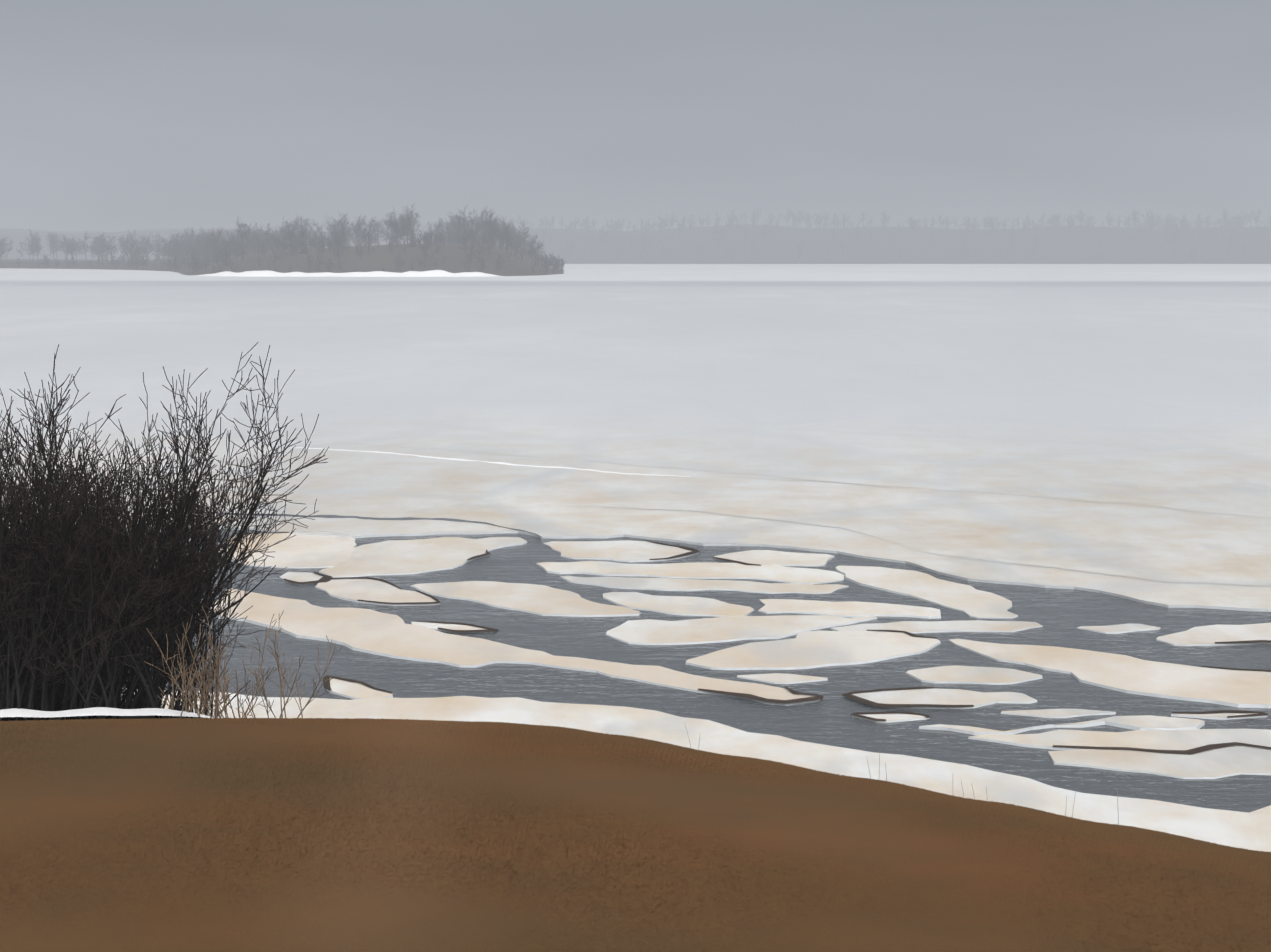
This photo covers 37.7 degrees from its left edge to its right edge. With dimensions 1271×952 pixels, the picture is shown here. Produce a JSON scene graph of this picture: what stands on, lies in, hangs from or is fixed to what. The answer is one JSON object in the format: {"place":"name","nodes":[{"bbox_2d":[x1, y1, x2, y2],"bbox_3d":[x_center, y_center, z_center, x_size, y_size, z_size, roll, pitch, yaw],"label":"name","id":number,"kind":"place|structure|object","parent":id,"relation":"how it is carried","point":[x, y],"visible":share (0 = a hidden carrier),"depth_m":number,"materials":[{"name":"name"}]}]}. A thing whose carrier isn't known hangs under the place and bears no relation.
{"place":"outdoors","nodes":[
{"label":"outdoors","id":0,"kind":"place"},
{"bbox_2d":[0,244,564,275],"bbox_3d":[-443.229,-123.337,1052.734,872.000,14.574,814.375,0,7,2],"label":"headland","id":1,"kind":"structure","parent":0,"point":[379,257],"depth_m":673.43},
{"bbox_2d":[0,225,349,266],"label":"headland trees","id":2,"kind":"object","parent":1,"relation":"on","point":[124,242],"visible":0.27,"depth_m":986.05,"materials":[{"name":"grey plant"}]},
{"bbox_2d":[0,204,457,260],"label":"headland trees","id":3,"kind":"object","parent":1,"relation":"on","point":[357,238],"visible":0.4,"depth_m":894.10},
{"bbox_2d":[17,226,566,273],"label":"headland scrub","id":4,"kind":"object","parent":1,"relation":"on","point":[553,262],"visible":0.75,"depth_m":719.50,"materials":[{"name":"plant"}]},
{"bbox_2d":[221,226,416,265],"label":"trees","id":5,"kind":"object","parent":1,"relation":"on","point":[302,251],"visible":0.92,"depth_m":687.27,"materials":[{"name":"grey plant"}]},
{"bbox_2d":[101,205,543,268],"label":"headland trees","id":6,"kind":"object","parent":1,"relation":"on","point":[505,234],"visible":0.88,"depth_m":732.29,"materials":[{"name":"grey plant"}]},
{"bbox_2d":[193,270,501,276],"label":"snow bank","id":7,"kind":"structure","parent":1,"relation":"on","point":[430,273],"depth_m":646.16,"materials":[{"name":"white snow"}]},
{"bbox_2d":[0,717,1270,951],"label":"lawn terrain","id":8,"kind":"structure","parent":0,"point":[746,804],"depth_m":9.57,"materials":[{"name":"brown plant"}]},
{"bbox_2d":[0,450,94,696],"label":"bare shrub","id":9,"kind":"object","parent":8,"relation":"on","point":[27,477],"depth_m":16.20,"materials":[{"name":"black plant"}]},
{"bbox_2d":[0,558,125,709],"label":"bush","id":10,"kind":"object","parent":8,"relation":"on","point":[36,687],"depth_m":15.48,"materials":[{"name":"black plant"}]},
{"bbox_2d":[0,445,146,720],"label":"bare shrub","id":11,"kind":"object","parent":8,"relation":"on","point":[45,576],"depth_m":14.46,"materials":[{"name":"black plant"}]},
{"bbox_2d":[0,409,159,707],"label":"bare shrub","id":12,"kind":"object","parent":8,"relation":"on","point":[65,475],"depth_m":17.23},
{"bbox_2d":[0,707,212,719],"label":"snow remnant","id":13,"kind":"object","parent":8,"relation":"on","point":[104,712],"visible":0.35,"depth_m":14.09,"materials":[{"name":"white snow"}]},
{"bbox_2d":[0,381,217,710],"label":"bare shrub","id":14,"kind":"object","parent":8,"relation":"on","point":[57,701],"depth_m":15.14,"materials":[{"name":"black plant"}]},
{"bbox_2d":[0,477,250,720],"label":"bush","id":15,"kind":"object","parent":8,"relation":"on","point":[29,703],"depth_m":14.61,"materials":[{"name":"brown plant"}]},
{"bbox_2d":[0,344,268,720],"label":"bare shrub","id":16,"kind":"object","parent":8,"relation":"on","point":[112,510],"depth_m":14.46,"materials":[{"name":"black plant"}]},
{"bbox_2d":[0,388,286,720],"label":"bare shrub","id":17,"kind":"object","parent":8,"relation":"on","point":[103,671],"depth_m":14.77,"materials":[{"name":"black plant"}]},
{"bbox_2d":[38,342,328,708],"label":"bare shrub","id":18,"kind":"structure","parent":8,"relation":"on","point":[202,518],"depth_m":15.09,"materials":[{"name":"black plant"}]},
{"bbox_2d":[144,606,342,718],"bbox_3d":[-3.142,1.564,14.474,1.215,1.115,1.484,5,9,35],"label":"dry bush","id":19,"kind":"object","parent":8,"relation":"on","point":[224,697],"visible":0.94,"depth_m":14.53,"materials":[{"name":"brown plant"}]},
{"bbox_2d":[684,723,1118,824],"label":"dead weed stalks","id":20,"kind":"object","parent":8,"relation":"on","point":[961,782],"visible":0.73,"depth_m":12.50,"materials":[{"name":"beige plant"}]},
{"bbox_2d":[0,224,1270,263],"bbox_3d":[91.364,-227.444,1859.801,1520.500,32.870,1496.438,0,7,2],"label":"shore land","id":21,"kind":"structure","parent":0,"point":[1114,246],"depth_m":1174.86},
{"bbox_2d":[363,208,1164,232],"bbox_3d":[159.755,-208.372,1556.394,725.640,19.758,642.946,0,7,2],"label":"shore trees","id":22,"kind":"object","parent":21,"relation":"on","point":[587,224],"visible":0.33,"depth_m":1323.02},
{"bbox_2d":[309,206,1270,260],"bbox_3d":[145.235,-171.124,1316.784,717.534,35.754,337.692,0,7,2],"label":"shore trees","id":23,"kind":"object","parent":21,"relation":"on","point":[1170,223],"visible":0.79,"depth_m":1204.75,"materials":[{"name":"grey plant"}]},
{"bbox_2d":[0,0,1270,231],"label":"sky","id":24,"kind":"structure","parent":0,"point":[116,115],"materials":[{"name":"grey"}]},
{"bbox_2d":[12,529,1270,812],"bbox_3d":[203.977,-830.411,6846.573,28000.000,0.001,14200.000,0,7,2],"label":"bay water","id":25,"kind":"structure","parent":0,"point":[1060,615],"depth_m":45.62,"materials":[{"name":"grey liquid"}]},
{"bbox_2d":[219,533,356,567],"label":"ice floe","id":26,"kind":"object","parent":25,"relation":"on","point":[305,551],"visible":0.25,"depth_m":62.66,"materials":[{"name":"white ice"}]},
{"bbox_2d":[228,531,327,537],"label":"mud streak","id":27,"kind":"object","parent":26,"relation":"on","point":[278,532],"visible":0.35,"depth_m":66.42,"materials":[{"name":"soil"}]},
{"bbox_2d":[279,572,322,584],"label":"ice floe","id":28,"kind":"object","parent":25,"relation":"on","point":[300,576],"visible":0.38,"depth_m":57.58,"materials":[{"name":"white ice"}]},
{"bbox_2d":[283,572,331,583],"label":"mud streak","id":29,"kind":"object","parent":28,"relation":"on","point":[317,581],"visible":0.95,"depth_m":56.86,"materials":[{"name":"soil"}]},
{"bbox_2d":[326,677,392,698],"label":"ice floe","id":30,"kind":"object","parent":25,"relation":"on","point":[349,689],"visible":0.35,"depth_m":42.86,"materials":[{"name":"white ice"}]},
{"bbox_2d":[323,676,392,692],"bbox_3d":[-6.690,4.872,43.222,1.051,0.035,2.458,-5,9,-36],"label":"mud streak","id":31,"kind":"object","parent":30,"relation":"on","point":[327,685],"visible":0.97,"depth_m":43.49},
{"bbox_2d":[315,578,439,605],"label":"ice floe","id":32,"kind":"object","parent":25,"relation":"on","point":[354,590],"visible":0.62,"depth_m":55.00,"materials":[{"name":"white ice"}]},
{"bbox_2d":[319,577,399,587],"bbox_3d":[-8.103,3.207,56.731,3.078,0.035,1.296,3,8,25],"label":"mud streak","id":33,"kind":"object","parent":32,"relation":"on","point":[363,577],"visible":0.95,"depth_m":57.15,"materials":[{"name":"soil"}]},
{"bbox_2d":[357,590,440,603],"bbox_3d":[-6.597,3.572,53.760,2.145,0.035,1.900,-7,10,-43],"label":"mud streak","id":34,"kind":"object","parent":32,"relation":"on","point":[435,599],"visible":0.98,"depth_m":53.30,"materials":[{"name":"brown soil"}]},
{"bbox_2d":[319,537,526,577],"bbox_3d":[-6.874,2.749,61.593,6.094,0.242,8.138,0,7,2],"label":"ice floe","id":35,"kind":"object","parent":25,"relation":"on","point":[401,557],"visible":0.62,"depth_m":61.66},
{"bbox_2d":[467,550,490,559],"bbox_3d":[-5.089,2.615,61.604,0.404,0.035,2.095,2,7,14],"label":"ice edge","id":36,"kind":"object","parent":35,"relation":"on","point":[481,555],"visible":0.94,"depth_m":61.45,"materials":[{"name":"grey ice"}]},
{"bbox_2d":[411,622,494,632],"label":"ice floe","id":37,"kind":"object","parent":25,"relation":"on","point":[433,626],"visible":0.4,"depth_m":50.13,"materials":[{"name":"white ice"}]},
{"bbox_2d":[417,620,498,632],"bbox_3d":[-4.862,4.035,50.087,2.593,0.035,1.028,6,9,40],"label":"mud streak","id":38,"kind":"object","parent":37,"relation":"on","point":[486,629],"visible":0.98,"depth_m":49.66,"materials":[{"name":"brown soil"}]},
{"bbox_2d":[209,589,819,705],"bbox_3d":[-4.845,4.430,47.768,21.242,0.262,3.673,6,9,40],"label":"ice floe","id":39,"kind":"object","parent":25,"relation":"on","point":[370,631],"visible":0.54,"depth_m":47.64,"materials":[{"name":"white ice"}]},
{"bbox_2d":[698,686,823,703],"bbox_3d":[2.960,4.934,42.570,2.750,0.035,1.436,5,9,37],"label":"mud streak","id":40,"kind":"object","parent":39,"relation":"on","point":[755,697],"visible":1,"depth_m":42.05,"materials":[{"name":"brown soil"}]},
{"bbox_2d":[411,581,640,616],"bbox_3d":[-3.084,3.631,54.304,8.122,0.238,3.175,6,9,42],"label":"ice floe","id":41,"kind":"object","parent":25,"relation":"on","point":[543,600],"visible":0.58,"depth_m":54.16,"materials":[{"name":"white ice"}]},
{"bbox_2d":[543,540,698,561],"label":"ice floe","id":42,"kind":"object","parent":25,"relation":"on","point":[631,551],"visible":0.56,"depth_m":62.66,"materials":[{"name":"white ice"}]},
{"bbox_2d":[646,540,699,559],"bbox_3d":[1.233,2.485,62.661,1.892,0.035,3.969,0,7,2],"label":"mud streak","id":43,"kind":"object","parent":42,"relation":"on","point":[693,550],"visible":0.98,"depth_m":62.38,"materials":[{"name":"soil"}]},
{"bbox_2d":[0,264,1270,611],"bbox_3d":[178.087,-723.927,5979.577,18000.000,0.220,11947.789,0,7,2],"label":"ice sheet","id":44,"kind":"object","parent":25,"relation":"on","point":[1122,388],"visible":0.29,"depth_m":122.79,"materials":[{"name":"white ice"}]},
{"bbox_2d":[215,512,542,537],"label":"ice edge","id":45,"kind":"object","parent":44,"relation":"on","point":[372,518],"visible":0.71,"depth_m":69.77,"materials":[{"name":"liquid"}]},
{"bbox_2d":[298,447,689,476],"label":"ice crack","id":46,"kind":"object","parent":44,"relation":"on","point":[497,462],"visible":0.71,"depth_m":87.53,"materials":[{"name":"white ice"}]},
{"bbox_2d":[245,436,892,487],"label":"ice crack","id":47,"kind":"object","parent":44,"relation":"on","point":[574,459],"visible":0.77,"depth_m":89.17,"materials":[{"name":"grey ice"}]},
{"bbox_2d":[578,506,910,548],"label":"ice edge","id":48,"kind":"object","parent":44,"relation":"on","point":[740,516],"visible":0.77,"depth_m":70.29,"materials":[{"name":"white ice"}]},
{"bbox_2d":[735,477,1270,518],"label":"ice crack","id":49,"kind":"object","parent":44,"relation":"on","point":[1012,494],"visible":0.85,"depth_m":76.24,"materials":[{"name":"white ice"}]},
{"bbox_2d":[913,550,1270,585],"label":"ice edge","id":50,"kind":"object","parent":44,"relation":"on","point":[1102,573],"visible":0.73,"depth_m":57.65,"materials":[{"name":"grey ice"}]},
{"bbox_2d":[603,592,753,616],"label":"ice floe","id":51,"kind":"object","parent":25,"relation":"on","point":[686,606],"visible":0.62,"depth_m":53.06,"materials":[{"name":"white ice"}]},
{"bbox_2d":[536,561,843,583],"bbox_3d":[1.673,3.062,58.994,10.020,0.242,3.090,2,7,13],"label":"ice floe","id":52,"kind":"object","parent":25,"relation":"on","point":[705,570],"visible":0.69,"depth_m":58.60,"materials":[{"name":"white ice"}]},
{"bbox_2d":[121,690,1270,851],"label":"shore ice","id":53,"kind":"structure","parent":25,"relation":"on","point":[1246,830],"depth_m":37.16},
{"bbox_2d":[560,576,848,593],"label":"ice floe","id":54,"kind":"object","parent":25,"relation":"on","point":[666,584],"visible":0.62,"depth_m":56.22,"materials":[{"name":"white ice"}]},
{"bbox_2d":[606,615,876,644],"bbox_3d":[2.982,4.172,50.017,7.762,0.238,3.278,-1,7,-11],"label":"ice floe","id":55,"kind":"object","parent":25,"relation":"on","point":[689,631],"visible":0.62,"depth_m":49.84,"materials":[{"name":"white ice"}]},
{"bbox_2d":[713,550,834,565],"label":"ice floe","id":56,"kind":"object","parent":25,"relation":"on","point":[771,557],"visible":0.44,"depth_m":61.11,"materials":[{"name":"white ice"}]},
{"bbox_2d":[713,557,760,565],"bbox_3d":[3.219,2.770,60.339,0.312,0.035,2.145,-6,9,-41],"label":"ice floe edge","id":57,"kind":"object","parent":56,"relation":"on","point":[740,562],"visible":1,"depth_m":60.24,"materials":[{"name":"grey ice"}]},
{"bbox_2d":[737,673,827,683],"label":"ice floe","id":58,"kind":"object","parent":25,"relation":"on","point":[777,678],"visible":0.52,"depth_m":44.09,"materials":[{"name":"white ice"}]},
{"bbox_2d":[686,630,940,669],"bbox_3d":[4.628,4.516,47.059,6.791,0.229,3.676,-7,10,-43],"label":"ice floe","id":59,"kind":"object","parent":25,"relation":"on","point":[810,649],"visible":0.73,"depth_m":46.92,"materials":[{"name":"white ice"}]},
{"bbox_2d":[867,630,937,638],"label":"mud streak","id":60,"kind":"object","parent":59,"relation":"on","point":[912,634],"visible":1,"depth_m":49.05,"materials":[{"name":"brown soil"}]},
{"bbox_2d":[758,599,940,618],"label":"ice floe","id":61,"kind":"object","parent":25,"relation":"on","point":[852,609],"visible":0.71,"depth_m":52.45,"materials":[{"name":"white ice"}]},
{"bbox_2d":[852,713,929,722],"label":"ice floe","id":62,"kind":"object","parent":25,"relation":"on","point":[895,717],"visible":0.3,"depth_m":40.44,"materials":[{"name":"white ice"}]},
{"bbox_2d":[850,711,930,720],"bbox_3d":[5.556,5.209,40.523,1.690,0.035,0.781,-1,7,-10],"label":"mud streak","id":63,"kind":"object","parent":62,"relation":"on","point":[862,716],"visible":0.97,"depth_m":40.67,"materials":[{"name":"brown soil"}]},
{"bbox_2d":[835,565,1017,617],"bbox_3d":[8.796,3.470,55.629,2.808,0.271,9.106,-4,8,-27],"label":"ice floe","id":64,"kind":"object","parent":25,"relation":"on","point":[969,601],"visible":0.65,"depth_m":55.45,"materials":[{"name":"white ice"}]},
{"bbox_2d":[831,620,1042,632],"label":"ice floe","id":65,"kind":"object","parent":25,"relation":"on","point":[956,626],"visible":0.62,"depth_m":50.12,"materials":[{"name":"white ice"}]},
{"bbox_2d":[844,688,1036,708],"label":"ice floe","id":66,"kind":"object","parent":25,"relation":"on","point":[976,699],"visible":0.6,"depth_m":42.19,"materials":[{"name":"white ice"}]},
{"bbox_2d":[842,687,973,707],"bbox_3d":[6.073,5.026,41.968,2.364,0.035,2.095,-2,7,-18],"label":"ice floe edge","id":67,"kind":"object","parent":66,"relation":"on","point":[857,698],"visible":0.98,"depth_m":41.48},
{"bbox_2d":[905,666,1042,684],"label":"ice floe","id":68,"kind":"object","parent":25,"relation":"on","point":[974,675],"visible":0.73,"depth_m":44.37,"materials":[{"name":"white ice"}]},
{"bbox_2d":[1001,709,1115,717],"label":"ice floe","id":69,"kind":"object","parent":25,"relation":"on","point":[1056,713],"visible":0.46,"depth_m":40.83,"materials":[{"name":"white ice"}]},
{"bbox_2d":[919,715,1204,734],"bbox_3d":[9.126,5.401,39.752,6.224,0.240,1.210,-1,7,-4],"label":"ice floe","id":70,"kind":"object","parent":25,"relation":"on","point":[1145,722],"visible":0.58,"depth_m":39.67,"materials":[{"name":"white ice"}]},
{"bbox_2d":[948,639,1270,707],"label":"ice floe","id":71,"kind":"object","parent":25,"relation":"on","point":[1226,687],"visible":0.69,"depth_m":44.39,"materials":[{"name":"white ice"}]},
{"bbox_2d":[1202,666,1270,671],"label":"mud streak","id":72,"kind":"object","parent":71,"relation":"on","point":[1238,669],"visible":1,"depth_m":44.81,"materials":[{"name":"brown soil"}]},
{"bbox_2d":[1077,623,1160,633],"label":"ice floe","id":73,"kind":"object","parent":25,"relation":"on","point":[1120,628],"visible":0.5,"depth_m":49.87,"materials":[{"name":"white ice"}]},
{"bbox_2d":[968,729,1270,754],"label":"ice floe","id":74,"kind":"object","parent":25,"relation":"on","point":[1186,739],"visible":0.62,"depth_m":38.65,"materials":[{"name":"white ice"}]},
{"bbox_2d":[1048,746,1270,778],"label":"ice floe","id":75,"kind":"object","parent":25,"relation":"on","point":[1216,763],"visible":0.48,"depth_m":36.95,"materials":[{"name":"white ice"}]},
{"bbox_2d":[1053,742,1270,753],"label":"mud streak","id":76,"kind":"object","parent":75,"relation":"on","point":[1203,748],"visible":0.92,"depth_m":37.83,"materials":[{"name":"brown soil"}]},
{"bbox_2d":[1156,623,1270,645],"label":"ice floe","id":77,"kind":"object","parent":25,"relation":"on","point":[1209,635],"visible":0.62,"depth_m":48.92,"materials":[{"name":"white ice"}]},
{"bbox_2d":[1215,640,1270,642],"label":"mud streak","id":78,"kind":"object","parent":77,"relation":"on","point":[1253,641],"visible":1,"depth_m":48.01,"materials":[{"name":"brown soil"}]},
{"bbox_2d":[1171,712,1267,719],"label":"ice floe","id":79,"kind":"object","parent":25,"relation":"on","point":[1220,716],"visible":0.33,"depth_m":40.60,"materials":[{"name":"white ice"}]},
{"bbox_2d":[1172,710,1267,717],"bbox_3d":[12.804,5.191,40.673,2.043,0.035,0.608,-1,7,-12],"label":"mud streak","id":80,"kind":"object","parent":79,"relation":"on","point":[1247,715],"visible":1,"depth_m":40.74,"materials":[{"name":"brown soil"}]}
]}

